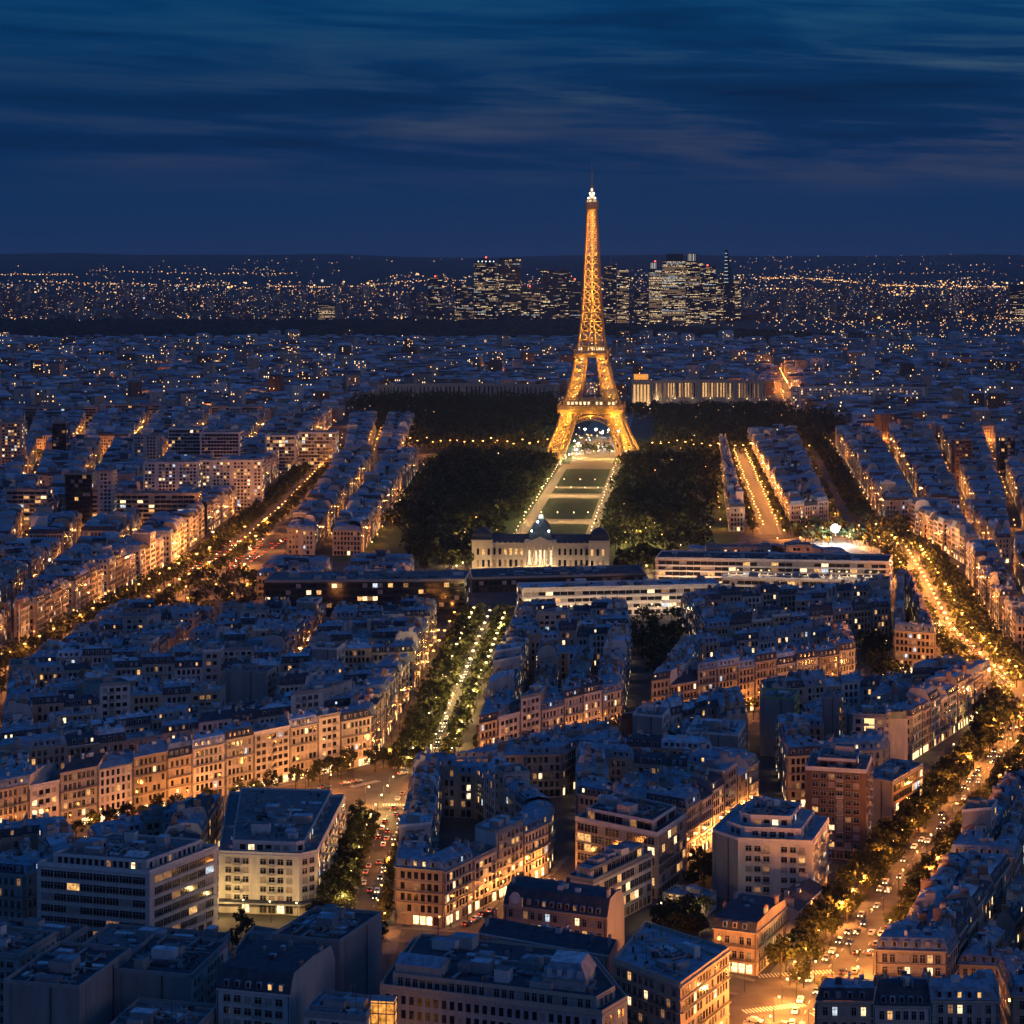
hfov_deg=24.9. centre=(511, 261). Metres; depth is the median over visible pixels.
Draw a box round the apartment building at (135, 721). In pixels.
[115,705,155,732]
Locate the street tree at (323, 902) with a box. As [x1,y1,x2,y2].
[310,896,329,907]
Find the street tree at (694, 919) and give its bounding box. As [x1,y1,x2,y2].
[679,913,705,934]
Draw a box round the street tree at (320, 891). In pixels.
[315,878,340,899]
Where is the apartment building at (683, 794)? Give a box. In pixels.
[646,778,702,863]
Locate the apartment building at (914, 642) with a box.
[894,621,935,673]
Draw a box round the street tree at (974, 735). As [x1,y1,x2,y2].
[966,730,979,739]
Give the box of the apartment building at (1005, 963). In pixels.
[996,954,1022,1021]
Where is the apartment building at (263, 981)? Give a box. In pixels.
[216,939,334,1023]
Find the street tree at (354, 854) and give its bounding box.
[347,848,364,863]
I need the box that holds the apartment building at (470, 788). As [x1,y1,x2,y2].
[455,757,487,822]
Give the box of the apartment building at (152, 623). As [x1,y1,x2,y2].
[147,619,192,639]
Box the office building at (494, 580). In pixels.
[470,563,645,592]
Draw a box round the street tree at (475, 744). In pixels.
[472,734,477,747]
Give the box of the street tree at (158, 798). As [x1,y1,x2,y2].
[150,793,165,806]
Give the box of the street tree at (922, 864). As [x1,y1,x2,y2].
[911,861,930,877]
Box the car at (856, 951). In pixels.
[852,949,860,955]
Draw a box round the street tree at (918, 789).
[915,782,926,803]
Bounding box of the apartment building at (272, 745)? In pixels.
[246,720,290,787]
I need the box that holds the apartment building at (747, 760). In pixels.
[687,742,759,800]
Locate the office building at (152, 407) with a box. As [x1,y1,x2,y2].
[100,401,161,421]
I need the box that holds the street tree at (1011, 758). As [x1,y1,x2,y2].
[1002,754,1019,769]
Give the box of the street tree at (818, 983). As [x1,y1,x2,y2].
[815,975,826,989]
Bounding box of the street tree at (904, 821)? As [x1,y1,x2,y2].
[896,818,915,834]
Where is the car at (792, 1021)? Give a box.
[789,1019,795,1023]
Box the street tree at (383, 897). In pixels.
[377,892,393,907]
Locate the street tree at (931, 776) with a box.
[923,769,938,788]
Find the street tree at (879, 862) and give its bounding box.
[868,855,889,886]
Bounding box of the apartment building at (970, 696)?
[957,671,975,724]
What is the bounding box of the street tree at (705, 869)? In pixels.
[697,862,711,883]
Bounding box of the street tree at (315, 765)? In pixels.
[310,759,327,782]
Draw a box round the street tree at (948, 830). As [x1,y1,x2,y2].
[934,828,954,844]
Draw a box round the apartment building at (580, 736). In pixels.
[556,731,588,753]
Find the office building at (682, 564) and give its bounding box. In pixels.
[655,546,892,596]
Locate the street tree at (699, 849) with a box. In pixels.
[687,846,705,870]
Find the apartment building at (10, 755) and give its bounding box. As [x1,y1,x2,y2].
[0,749,26,763]
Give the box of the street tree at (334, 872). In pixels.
[320,866,344,900]
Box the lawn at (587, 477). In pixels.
[542,470,607,533]
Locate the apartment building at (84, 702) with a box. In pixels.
[48,691,99,718]
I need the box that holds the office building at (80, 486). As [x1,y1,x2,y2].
[65,467,96,535]
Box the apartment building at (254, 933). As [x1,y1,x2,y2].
[228,925,277,959]
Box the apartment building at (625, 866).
[568,840,652,917]
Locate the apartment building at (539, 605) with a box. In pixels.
[516,598,555,612]
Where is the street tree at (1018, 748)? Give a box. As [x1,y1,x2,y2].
[1006,746,1022,757]
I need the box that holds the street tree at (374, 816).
[363,808,378,823]
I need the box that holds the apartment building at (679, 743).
[661,730,711,753]
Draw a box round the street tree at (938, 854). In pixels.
[920,847,947,865]
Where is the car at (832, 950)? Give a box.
[828,947,836,953]
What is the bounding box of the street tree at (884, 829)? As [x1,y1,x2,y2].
[875,826,895,843]
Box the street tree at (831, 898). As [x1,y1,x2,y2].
[818,891,836,909]
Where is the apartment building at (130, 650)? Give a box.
[108,639,151,656]
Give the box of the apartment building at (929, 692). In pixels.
[906,678,941,748]
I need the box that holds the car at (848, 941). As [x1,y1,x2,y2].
[846,938,853,945]
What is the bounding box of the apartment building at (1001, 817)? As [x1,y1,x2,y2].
[997,810,1004,829]
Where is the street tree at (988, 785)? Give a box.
[984,781,994,789]
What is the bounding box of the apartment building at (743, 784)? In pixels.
[738,766,748,804]
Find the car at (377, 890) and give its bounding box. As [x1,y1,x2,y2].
[374,887,379,892]
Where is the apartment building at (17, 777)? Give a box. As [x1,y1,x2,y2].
[0,758,56,822]
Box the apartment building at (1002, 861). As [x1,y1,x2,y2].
[975,854,1011,903]
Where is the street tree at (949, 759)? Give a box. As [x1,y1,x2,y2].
[939,754,954,768]
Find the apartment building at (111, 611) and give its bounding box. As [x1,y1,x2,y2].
[94,603,134,620]
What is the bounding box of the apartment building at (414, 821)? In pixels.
[396,812,435,851]
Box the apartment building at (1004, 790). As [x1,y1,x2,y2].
[988,780,1015,816]
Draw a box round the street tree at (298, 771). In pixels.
[287,766,304,788]
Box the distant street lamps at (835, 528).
[9,380,1016,677]
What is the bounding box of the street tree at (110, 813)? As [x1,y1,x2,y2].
[101,806,118,821]
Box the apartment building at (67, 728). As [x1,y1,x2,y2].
[42,719,82,733]
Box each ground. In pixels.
[0,298,1023,999]
[333,438,738,564]
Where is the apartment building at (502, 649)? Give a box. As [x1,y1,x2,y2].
[492,642,523,694]
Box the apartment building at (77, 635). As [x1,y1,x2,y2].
[62,629,101,641]
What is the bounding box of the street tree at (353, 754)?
[339,747,356,772]
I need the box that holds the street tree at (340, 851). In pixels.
[333,846,348,860]
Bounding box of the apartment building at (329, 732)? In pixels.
[301,706,340,775]
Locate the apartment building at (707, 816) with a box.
[679,778,713,852]
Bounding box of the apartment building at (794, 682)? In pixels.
[758,671,804,716]
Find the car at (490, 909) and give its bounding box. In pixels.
[486,907,493,912]
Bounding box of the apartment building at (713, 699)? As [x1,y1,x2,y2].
[706,685,740,718]
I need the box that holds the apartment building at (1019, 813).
[1002,806,1023,827]
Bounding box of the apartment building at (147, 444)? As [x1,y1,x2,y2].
[133,432,160,459]
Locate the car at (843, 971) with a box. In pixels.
[839,968,846,974]
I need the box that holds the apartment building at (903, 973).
[888,971,922,978]
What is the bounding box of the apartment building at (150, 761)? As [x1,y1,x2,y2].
[133,736,167,814]
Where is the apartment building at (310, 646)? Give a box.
[302,640,322,651]
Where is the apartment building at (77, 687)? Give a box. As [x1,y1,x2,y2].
[41,677,86,695]
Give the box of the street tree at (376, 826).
[364,818,380,836]
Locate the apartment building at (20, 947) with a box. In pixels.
[0,923,56,1023]
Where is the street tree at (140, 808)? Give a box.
[135,805,146,812]
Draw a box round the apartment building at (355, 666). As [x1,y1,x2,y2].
[344,662,365,671]
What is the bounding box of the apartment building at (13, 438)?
[0,418,26,464]
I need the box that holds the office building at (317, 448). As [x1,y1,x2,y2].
[298,427,338,471]
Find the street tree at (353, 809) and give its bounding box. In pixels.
[347,798,367,824]
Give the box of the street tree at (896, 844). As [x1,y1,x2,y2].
[888,839,905,864]
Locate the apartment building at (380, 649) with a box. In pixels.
[371,637,417,689]
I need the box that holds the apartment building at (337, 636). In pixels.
[308,626,352,644]
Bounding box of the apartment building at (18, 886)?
[0,842,53,918]
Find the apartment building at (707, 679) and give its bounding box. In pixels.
[697,651,726,694]
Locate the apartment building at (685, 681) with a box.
[670,665,712,701]
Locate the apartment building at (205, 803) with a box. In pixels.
[172,791,218,843]
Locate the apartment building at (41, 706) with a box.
[4,687,63,722]
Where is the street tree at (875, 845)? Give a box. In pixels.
[867,838,886,856]
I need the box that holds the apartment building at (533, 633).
[504,622,541,679]
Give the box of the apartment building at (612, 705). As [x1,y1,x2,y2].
[585,669,624,724]
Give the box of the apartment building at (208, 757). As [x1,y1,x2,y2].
[192,724,225,797]
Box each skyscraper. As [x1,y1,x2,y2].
[318,303,335,319]
[428,276,441,318]
[455,285,472,320]
[474,257,497,319]
[499,258,520,318]
[521,286,539,319]
[541,270,569,318]
[569,279,580,319]
[604,254,615,323]
[617,270,628,323]
[633,292,647,324]
[648,261,661,322]
[661,254,684,321]
[685,253,702,323]
[699,265,715,323]
[716,279,740,320]
[723,247,734,321]
[1008,285,1023,321]
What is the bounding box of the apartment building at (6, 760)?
[0,752,27,787]
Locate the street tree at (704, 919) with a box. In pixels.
[691,913,709,936]
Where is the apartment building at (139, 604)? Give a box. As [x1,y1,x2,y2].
[115,596,154,611]
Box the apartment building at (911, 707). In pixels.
[867,695,923,760]
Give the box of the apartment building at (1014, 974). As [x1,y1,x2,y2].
[1002,959,1023,1023]
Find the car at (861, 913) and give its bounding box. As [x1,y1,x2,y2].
[857,911,864,917]
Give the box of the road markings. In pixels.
[157,506,1008,1023]
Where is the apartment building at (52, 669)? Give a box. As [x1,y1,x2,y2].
[36,658,64,689]
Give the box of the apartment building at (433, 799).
[405,791,438,852]
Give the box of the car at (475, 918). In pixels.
[471,915,481,920]
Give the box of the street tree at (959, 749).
[954,746,962,755]
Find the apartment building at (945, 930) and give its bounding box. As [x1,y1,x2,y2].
[926,916,959,977]
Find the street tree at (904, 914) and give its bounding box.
[900,909,909,919]
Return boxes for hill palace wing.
[377,383,558,405]
[651,379,766,405]
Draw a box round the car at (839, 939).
[835,937,842,943]
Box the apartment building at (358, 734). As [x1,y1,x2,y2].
[331,697,377,770]
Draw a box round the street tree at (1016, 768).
[1011,765,1021,770]
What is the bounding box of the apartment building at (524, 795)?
[514,785,553,829]
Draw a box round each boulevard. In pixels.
[0,472,323,700]
[74,773,356,836]
[787,708,1023,978]
[851,544,1023,681]
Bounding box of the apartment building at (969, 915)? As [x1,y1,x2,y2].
[944,898,977,946]
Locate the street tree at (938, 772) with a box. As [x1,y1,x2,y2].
[924,768,952,782]
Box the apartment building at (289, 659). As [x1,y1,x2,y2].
[281,647,311,671]
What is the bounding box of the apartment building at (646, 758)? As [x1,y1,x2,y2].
[626,744,671,772]
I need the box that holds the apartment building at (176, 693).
[160,678,190,705]
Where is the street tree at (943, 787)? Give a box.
[929,776,949,802]
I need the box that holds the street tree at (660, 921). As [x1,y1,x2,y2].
[655,917,671,927]
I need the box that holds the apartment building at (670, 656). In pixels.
[662,652,693,664]
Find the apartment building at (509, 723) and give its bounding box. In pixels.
[498,704,519,740]
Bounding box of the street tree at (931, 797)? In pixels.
[919,788,940,814]
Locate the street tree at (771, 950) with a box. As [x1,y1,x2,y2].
[763,933,797,979]
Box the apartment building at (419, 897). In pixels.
[395,847,443,927]
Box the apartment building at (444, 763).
[413,747,456,822]
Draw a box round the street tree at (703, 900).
[697,894,715,915]
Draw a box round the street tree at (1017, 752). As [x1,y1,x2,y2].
[1005,747,1020,763]
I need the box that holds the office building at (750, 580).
[721,572,891,599]
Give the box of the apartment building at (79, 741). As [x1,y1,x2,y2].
[46,725,99,762]
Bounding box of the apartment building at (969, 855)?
[946,849,1007,873]
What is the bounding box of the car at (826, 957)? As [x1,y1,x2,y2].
[822,954,829,960]
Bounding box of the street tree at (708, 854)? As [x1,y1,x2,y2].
[705,851,711,858]
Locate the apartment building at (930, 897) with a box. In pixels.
[907,878,945,915]
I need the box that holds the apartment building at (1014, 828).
[997,816,1023,875]
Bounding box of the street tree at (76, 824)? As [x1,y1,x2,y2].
[70,820,86,835]
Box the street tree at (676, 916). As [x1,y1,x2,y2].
[665,910,691,933]
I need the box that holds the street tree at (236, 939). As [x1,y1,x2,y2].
[227,928,240,949]
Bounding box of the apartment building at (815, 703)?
[807,696,847,734]
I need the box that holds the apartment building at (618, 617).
[592,608,630,624]
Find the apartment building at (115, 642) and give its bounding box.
[104,634,124,648]
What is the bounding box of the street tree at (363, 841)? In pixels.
[353,833,368,849]
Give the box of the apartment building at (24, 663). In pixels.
[7,658,38,685]
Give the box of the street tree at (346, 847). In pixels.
[336,845,349,856]
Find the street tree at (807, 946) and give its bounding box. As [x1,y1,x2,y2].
[795,933,827,964]
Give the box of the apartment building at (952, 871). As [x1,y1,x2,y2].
[931,859,961,884]
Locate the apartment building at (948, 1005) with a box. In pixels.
[923,967,998,1023]
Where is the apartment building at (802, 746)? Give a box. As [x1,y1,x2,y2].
[782,729,830,807]
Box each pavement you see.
[0,488,313,705]
[76,771,346,831]
[331,808,401,953]
[382,926,755,994]
[416,856,569,935]
[683,538,863,550]
[734,454,781,533]
[748,709,759,723]
[770,721,978,972]
[775,373,865,523]
[837,540,1023,680]
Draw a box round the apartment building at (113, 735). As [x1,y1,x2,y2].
[88,718,126,754]
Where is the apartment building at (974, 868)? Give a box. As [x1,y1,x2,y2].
[962,858,1003,917]
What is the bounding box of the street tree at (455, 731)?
[449,728,462,740]
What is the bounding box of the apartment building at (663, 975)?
[612,921,730,1023]
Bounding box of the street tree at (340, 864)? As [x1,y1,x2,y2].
[327,857,348,872]
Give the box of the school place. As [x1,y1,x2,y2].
[685,538,880,550]
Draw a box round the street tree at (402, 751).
[394,745,407,765]
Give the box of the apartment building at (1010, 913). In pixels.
[996,892,1023,950]
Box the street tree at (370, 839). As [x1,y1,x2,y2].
[362,830,374,850]
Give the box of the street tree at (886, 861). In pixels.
[879,857,889,880]
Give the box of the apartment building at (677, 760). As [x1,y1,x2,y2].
[666,748,692,771]
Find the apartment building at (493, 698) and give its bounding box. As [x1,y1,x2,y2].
[483,688,513,707]
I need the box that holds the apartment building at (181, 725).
[160,711,202,740]
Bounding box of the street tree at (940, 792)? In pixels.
[927,787,944,813]
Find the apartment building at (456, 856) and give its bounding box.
[431,837,474,927]
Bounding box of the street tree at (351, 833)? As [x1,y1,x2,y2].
[343,831,357,846]
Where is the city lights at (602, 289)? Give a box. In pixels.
[2,254,1022,421]
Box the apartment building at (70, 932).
[0,916,87,942]
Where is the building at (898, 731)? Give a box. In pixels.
[886,709,907,759]
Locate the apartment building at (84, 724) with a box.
[76,712,126,732]
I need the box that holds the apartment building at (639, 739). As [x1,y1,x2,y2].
[626,728,664,751]
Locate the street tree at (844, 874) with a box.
[834,865,857,887]
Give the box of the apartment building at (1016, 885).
[1006,875,1023,919]
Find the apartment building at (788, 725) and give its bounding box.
[778,718,809,785]
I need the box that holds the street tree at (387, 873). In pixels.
[383,866,393,883]
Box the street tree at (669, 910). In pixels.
[663,904,697,932]
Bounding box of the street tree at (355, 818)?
[345,813,364,825]
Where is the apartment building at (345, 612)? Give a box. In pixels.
[330,601,365,619]
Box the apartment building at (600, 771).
[575,767,608,815]
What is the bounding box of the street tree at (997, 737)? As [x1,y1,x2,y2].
[989,726,1003,748]
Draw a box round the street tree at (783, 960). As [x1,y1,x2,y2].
[776,939,795,971]
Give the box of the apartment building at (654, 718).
[633,702,669,734]
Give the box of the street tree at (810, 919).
[802,912,819,931]
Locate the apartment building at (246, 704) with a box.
[222,698,256,709]
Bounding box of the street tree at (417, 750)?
[407,746,420,758]
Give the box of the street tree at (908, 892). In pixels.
[897,885,918,902]
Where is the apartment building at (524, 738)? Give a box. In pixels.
[487,731,542,745]
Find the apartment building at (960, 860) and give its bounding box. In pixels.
[937,854,967,876]
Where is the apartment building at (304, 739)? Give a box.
[276,706,318,781]
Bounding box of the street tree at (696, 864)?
[689,856,711,880]
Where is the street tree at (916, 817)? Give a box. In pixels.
[906,810,925,838]
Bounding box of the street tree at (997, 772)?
[989,766,1004,781]
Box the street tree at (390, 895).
[384,891,393,902]
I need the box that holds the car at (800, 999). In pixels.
[797,995,803,1003]
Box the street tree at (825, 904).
[811,897,828,909]
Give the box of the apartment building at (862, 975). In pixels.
[823,971,887,1000]
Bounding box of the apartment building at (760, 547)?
[705,539,771,551]
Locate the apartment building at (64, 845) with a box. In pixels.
[34,835,74,871]
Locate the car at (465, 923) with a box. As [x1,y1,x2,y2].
[461,920,471,925]
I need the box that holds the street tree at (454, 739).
[440,733,458,750]
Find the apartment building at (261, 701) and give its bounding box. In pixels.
[257,697,274,705]
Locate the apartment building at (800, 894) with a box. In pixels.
[772,871,823,933]
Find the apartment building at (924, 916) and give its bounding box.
[904,903,932,926]
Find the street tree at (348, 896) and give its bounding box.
[333,888,356,906]
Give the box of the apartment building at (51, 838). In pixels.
[43,825,77,850]
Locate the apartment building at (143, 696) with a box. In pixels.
[130,681,162,712]
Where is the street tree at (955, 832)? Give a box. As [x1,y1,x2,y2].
[943,823,960,840]
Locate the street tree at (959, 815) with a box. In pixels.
[953,810,961,821]
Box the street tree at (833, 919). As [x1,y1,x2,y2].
[818,904,840,945]
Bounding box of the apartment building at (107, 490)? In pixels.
[98,466,116,514]
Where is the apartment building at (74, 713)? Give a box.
[47,706,95,723]
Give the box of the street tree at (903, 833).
[896,822,911,852]
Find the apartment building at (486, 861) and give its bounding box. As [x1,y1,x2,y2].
[469,841,498,911]
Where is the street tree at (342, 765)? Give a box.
[336,760,347,778]
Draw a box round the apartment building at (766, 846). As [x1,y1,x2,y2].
[712,796,831,900]
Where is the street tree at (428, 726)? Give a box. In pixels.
[416,717,436,749]
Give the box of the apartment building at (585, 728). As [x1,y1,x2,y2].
[558,719,611,736]
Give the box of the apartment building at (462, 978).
[380,932,627,1023]
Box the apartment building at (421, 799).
[403,793,435,819]
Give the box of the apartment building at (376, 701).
[347,691,381,750]
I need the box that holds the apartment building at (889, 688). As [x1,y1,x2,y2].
[870,678,913,703]
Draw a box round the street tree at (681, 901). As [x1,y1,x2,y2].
[666,896,691,921]
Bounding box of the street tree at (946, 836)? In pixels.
[930,828,952,848]
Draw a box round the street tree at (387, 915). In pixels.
[379,908,390,919]
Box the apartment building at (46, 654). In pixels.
[26,644,70,661]
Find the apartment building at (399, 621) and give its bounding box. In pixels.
[385,616,430,660]
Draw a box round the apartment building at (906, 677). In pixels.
[894,673,911,682]
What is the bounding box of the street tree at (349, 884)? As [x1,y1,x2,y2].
[339,878,354,892]
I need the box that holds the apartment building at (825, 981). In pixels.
[813,978,834,1022]
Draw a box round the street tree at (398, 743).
[391,739,408,753]
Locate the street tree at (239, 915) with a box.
[232,907,248,924]
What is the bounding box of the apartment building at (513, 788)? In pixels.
[503,775,542,833]
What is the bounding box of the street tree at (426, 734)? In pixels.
[418,728,431,743]
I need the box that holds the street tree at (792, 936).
[786,928,806,962]
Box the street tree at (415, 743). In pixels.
[411,740,423,750]
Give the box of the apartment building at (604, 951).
[478,908,623,976]
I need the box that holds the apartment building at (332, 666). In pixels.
[298,656,344,674]
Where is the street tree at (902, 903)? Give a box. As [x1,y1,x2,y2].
[893,898,910,917]
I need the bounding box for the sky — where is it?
[0,0,1023,257]
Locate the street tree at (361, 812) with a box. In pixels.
[354,810,369,821]
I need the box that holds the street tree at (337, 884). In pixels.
[317,879,349,899]
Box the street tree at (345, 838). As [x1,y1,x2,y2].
[338,832,357,851]
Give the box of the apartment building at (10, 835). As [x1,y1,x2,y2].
[0,819,22,855]
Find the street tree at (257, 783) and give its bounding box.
[246,778,264,787]
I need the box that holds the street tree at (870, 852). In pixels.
[854,842,875,860]
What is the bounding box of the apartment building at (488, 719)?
[477,692,519,746]
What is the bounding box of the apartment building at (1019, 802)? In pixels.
[1007,792,1023,815]
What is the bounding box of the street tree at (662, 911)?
[657,899,672,918]
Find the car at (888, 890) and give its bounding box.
[884,887,891,892]
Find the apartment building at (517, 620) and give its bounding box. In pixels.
[509,612,536,624]
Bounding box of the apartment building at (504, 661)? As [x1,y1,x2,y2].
[491,651,522,695]
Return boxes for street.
[384,929,752,992]
[451,856,574,931]
[687,847,711,864]
[734,454,779,534]
[746,710,759,721]
[777,370,860,524]
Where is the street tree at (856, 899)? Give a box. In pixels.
[840,891,858,917]
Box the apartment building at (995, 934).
[976,918,1004,964]
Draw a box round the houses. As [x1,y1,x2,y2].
[0,329,1023,444]
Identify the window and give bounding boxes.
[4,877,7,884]
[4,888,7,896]
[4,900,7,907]
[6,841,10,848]
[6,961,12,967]
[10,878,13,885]
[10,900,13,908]
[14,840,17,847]
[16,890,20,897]
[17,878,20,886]
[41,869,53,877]
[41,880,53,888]
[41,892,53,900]
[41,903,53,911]
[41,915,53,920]
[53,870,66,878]
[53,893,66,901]
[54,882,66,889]
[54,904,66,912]
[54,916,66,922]
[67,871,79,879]
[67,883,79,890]
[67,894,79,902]
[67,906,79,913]
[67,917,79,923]
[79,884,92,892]
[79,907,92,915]
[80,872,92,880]
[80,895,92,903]
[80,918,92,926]
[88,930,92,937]
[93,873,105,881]
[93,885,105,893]
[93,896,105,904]
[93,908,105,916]
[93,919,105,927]
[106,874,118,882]
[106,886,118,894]
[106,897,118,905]
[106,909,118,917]
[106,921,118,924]
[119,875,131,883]
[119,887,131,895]
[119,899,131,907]
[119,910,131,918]
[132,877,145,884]
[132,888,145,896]
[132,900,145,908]
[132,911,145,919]
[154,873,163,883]
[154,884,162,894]
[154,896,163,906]
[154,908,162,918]
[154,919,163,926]
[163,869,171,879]
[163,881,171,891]
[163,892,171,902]
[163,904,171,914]
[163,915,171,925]
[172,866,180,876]
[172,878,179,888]
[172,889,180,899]
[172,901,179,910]
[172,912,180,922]
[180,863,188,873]
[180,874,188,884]
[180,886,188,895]
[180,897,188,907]
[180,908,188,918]
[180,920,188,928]
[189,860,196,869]
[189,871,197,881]
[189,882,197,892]
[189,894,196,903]
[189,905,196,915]
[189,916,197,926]
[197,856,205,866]
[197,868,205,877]
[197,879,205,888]
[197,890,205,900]
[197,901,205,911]
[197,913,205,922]
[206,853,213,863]
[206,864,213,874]
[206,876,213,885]
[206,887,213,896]
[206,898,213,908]
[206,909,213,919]
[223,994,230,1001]
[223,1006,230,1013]
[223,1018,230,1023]
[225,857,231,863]
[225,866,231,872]
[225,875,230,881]
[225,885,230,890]
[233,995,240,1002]
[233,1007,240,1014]
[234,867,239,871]
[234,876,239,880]
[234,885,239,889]
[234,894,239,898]
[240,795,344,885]
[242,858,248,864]
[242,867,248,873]
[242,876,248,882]
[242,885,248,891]
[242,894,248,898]
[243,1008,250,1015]
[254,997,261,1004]
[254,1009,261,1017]
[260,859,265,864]
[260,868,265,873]
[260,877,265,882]
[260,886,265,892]
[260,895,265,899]
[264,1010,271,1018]
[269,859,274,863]
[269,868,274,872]
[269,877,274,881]
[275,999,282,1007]
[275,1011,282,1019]
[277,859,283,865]
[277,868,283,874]
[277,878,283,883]
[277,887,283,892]
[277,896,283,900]
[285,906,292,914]
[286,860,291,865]
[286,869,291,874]
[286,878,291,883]
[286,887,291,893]
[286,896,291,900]
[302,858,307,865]
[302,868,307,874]
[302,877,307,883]
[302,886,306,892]
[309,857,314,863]
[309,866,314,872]
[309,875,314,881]
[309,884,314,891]
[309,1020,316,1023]
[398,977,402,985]
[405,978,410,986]
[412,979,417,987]
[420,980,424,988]
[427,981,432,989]
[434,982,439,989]
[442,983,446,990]
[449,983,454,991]
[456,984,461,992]
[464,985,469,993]
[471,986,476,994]
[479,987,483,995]
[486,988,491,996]
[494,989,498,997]
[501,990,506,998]
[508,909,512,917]
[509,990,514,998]
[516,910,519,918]
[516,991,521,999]
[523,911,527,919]
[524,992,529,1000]
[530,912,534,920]
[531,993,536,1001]
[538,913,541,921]
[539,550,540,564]
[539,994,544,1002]
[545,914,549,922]
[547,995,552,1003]
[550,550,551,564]
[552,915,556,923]
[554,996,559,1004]
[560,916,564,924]
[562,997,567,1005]
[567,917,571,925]
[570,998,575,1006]
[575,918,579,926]
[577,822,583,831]
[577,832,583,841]
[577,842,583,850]
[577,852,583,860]
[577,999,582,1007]
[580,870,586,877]
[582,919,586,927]
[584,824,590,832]
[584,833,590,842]
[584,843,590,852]
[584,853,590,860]
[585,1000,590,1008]
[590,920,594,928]
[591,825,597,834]
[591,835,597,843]
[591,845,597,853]
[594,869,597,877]
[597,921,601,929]
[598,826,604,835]
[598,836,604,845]
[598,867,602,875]
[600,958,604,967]
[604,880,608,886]
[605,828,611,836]
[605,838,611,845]
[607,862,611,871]
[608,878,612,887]
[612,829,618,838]
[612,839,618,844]
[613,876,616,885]
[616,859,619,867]
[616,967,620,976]
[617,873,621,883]
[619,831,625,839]
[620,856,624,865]
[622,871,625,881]
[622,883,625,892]
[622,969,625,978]
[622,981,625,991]
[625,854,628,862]
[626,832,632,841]
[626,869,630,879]
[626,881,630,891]
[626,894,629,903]
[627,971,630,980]
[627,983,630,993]
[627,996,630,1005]
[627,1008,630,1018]
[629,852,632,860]
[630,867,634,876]
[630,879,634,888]
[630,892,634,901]
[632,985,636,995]
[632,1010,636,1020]
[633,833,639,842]
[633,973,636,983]
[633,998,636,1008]
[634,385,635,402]
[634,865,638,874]
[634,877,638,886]
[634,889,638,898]
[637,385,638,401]
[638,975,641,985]
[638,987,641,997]
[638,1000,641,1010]
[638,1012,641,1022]
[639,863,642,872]
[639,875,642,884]
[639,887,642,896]
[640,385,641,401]
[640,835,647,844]
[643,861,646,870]
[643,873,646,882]
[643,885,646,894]
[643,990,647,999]
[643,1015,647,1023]
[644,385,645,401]
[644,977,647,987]
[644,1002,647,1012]
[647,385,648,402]
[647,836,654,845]
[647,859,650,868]
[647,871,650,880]
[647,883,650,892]
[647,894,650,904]
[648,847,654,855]
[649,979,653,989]
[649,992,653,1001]
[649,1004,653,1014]
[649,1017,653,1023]
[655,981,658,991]
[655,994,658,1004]
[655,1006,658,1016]
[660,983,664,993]
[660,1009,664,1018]
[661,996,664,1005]
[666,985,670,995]
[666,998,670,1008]
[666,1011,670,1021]
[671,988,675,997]
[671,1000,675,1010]
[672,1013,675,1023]
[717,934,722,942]
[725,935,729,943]
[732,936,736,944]
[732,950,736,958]
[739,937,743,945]
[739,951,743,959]
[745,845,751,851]
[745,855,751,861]
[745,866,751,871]
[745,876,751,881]
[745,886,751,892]
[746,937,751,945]
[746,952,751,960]
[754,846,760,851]
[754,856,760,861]
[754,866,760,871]
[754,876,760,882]
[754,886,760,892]
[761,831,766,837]
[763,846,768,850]
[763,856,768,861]
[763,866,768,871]
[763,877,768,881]
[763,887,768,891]
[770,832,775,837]
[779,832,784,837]
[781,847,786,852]
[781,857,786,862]
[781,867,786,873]
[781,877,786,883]
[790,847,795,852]
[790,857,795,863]
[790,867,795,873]
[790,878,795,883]
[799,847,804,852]
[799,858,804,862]
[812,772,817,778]
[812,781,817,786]
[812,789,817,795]
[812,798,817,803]
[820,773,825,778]
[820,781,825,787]
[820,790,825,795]
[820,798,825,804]
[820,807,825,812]
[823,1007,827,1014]
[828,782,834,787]
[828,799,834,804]
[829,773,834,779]
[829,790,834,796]
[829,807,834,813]
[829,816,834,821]
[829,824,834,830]
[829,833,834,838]
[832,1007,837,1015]
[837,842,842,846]
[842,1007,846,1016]
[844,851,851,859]
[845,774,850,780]
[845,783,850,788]
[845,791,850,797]
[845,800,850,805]
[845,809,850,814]
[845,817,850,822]
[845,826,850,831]
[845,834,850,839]
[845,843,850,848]
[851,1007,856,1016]
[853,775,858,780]
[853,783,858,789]
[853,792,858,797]
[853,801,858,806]
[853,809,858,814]
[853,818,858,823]
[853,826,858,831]
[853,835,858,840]
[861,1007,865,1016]
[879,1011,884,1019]
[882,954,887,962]
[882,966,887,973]
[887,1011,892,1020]
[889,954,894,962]
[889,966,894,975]
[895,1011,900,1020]
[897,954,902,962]
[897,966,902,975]
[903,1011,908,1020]
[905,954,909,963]
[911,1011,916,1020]
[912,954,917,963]
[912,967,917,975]
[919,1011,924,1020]
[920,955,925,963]
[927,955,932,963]
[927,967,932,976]
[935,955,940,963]
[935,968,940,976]
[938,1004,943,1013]
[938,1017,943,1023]
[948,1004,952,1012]
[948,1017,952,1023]
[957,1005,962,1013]
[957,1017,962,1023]
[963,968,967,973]
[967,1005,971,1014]
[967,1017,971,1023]
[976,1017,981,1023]
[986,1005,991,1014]
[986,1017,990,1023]
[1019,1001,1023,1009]
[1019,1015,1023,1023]
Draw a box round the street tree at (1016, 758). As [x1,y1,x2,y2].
[1004,752,1022,765]

